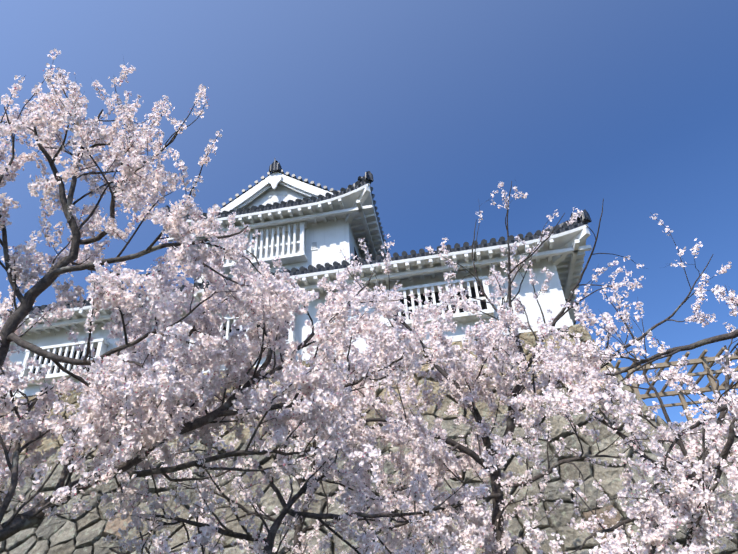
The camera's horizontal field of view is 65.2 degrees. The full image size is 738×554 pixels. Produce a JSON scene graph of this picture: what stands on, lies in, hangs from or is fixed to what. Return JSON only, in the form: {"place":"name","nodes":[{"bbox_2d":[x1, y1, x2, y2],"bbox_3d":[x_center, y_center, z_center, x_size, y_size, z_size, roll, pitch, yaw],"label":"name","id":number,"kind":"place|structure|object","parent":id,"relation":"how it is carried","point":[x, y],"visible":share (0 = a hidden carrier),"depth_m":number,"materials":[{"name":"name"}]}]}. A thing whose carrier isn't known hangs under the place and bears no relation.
{"place":"outdoors","nodes":[
{"label":"outdoors","id":0,"kind":"place"},
{"bbox_2d":[0,324,737,553],"bbox_3d":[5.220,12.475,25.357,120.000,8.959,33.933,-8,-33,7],"label":"stone wall","id":1,"kind":"structure","parent":0,"point":[85,533],"depth_m":14.05,"materials":[{"name":"grey stone"}]},
{"bbox_2d":[0,158,591,398],"bbox_3d":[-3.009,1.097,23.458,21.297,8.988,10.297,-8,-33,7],"label":"castle","id":2,"kind":"structure","parent":1,"relation":"on","point":[307,229],"depth_m":18.73,"materials":[{"name":"paint"}]},
{"bbox_2d":[613,347,737,420],"bbox_3d":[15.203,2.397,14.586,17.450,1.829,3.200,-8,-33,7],"label":"fence","id":3,"kind":"object","parent":1,"relation":"on","point":[706,362],"visible":0.46,"depth_m":14.94,"materials":[{"name":"brown wood"}]},
{"bbox_2d":[0,0,737,423],"label":"sky","id":4,"kind":"structure","parent":0,"point":[631,105],"materials":[{"name":"blue"}]},
{"label":"ground","id":5,"kind":"structure","parent":0,"visible":0},
{"bbox_2d":[0,48,315,487],"bbox_3d":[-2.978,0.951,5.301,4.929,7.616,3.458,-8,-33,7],"label":"tree","id":6,"kind":"object","parent":5,"relation":"on","point":[106,288],"visible":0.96,"depth_m":5.93,"materials":[{"name":"pink plant"}]},
{"bbox_2d":[0,202,490,541],"bbox_3d":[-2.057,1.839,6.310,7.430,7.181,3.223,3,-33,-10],"label":"tree","id":7,"kind":"object","parent":5,"relation":"on","point":[120,463],"visible":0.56,"depth_m":6.24,"materials":[{"name":"pink plant"}]},
{"bbox_2d":[106,319,466,553],"bbox_3d":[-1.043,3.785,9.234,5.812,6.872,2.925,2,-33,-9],"label":"tree","id":8,"kind":"object","parent":5,"relation":"on","point":[298,547],"visible":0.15,"depth_m":9.58,"materials":[{"name":"pink plant"}]},
{"bbox_2d":[93,358,545,553],"bbox_3d":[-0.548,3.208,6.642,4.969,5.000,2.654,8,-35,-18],"label":"tree","id":9,"kind":"object","parent":5,"relation":"on","point":[201,538],"visible":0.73,"depth_m":6.70,"materials":[{"name":"pink plant"}]},
{"bbox_2d":[290,180,737,553],"bbox_3d":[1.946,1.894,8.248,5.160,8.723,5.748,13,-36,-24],"label":"tree","id":10,"kind":"object","parent":5,"relation":"on","point":[496,536],"visible":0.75,"depth_m":9.18,"materials":[{"name":"pink plant"}]},
{"bbox_2d":[524,289,737,553],"bbox_3d":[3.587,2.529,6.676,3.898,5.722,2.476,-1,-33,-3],"label":"tree","id":11,"kind":"object","parent":5,"relation":"on","point":[572,372],"visible":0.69,"depth_m":6.86,"materials":[{"name":"pink plant"}]},
{"bbox_2d":[538,281,737,553],"bbox_3d":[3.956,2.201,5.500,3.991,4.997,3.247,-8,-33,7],"label":"tree","id":12,"kind":"object","parent":5,"relation":"on","point":[682,498],"visible":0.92,"depth_m":6.18,"materials":[{"name":"pink plant"}]}
]}

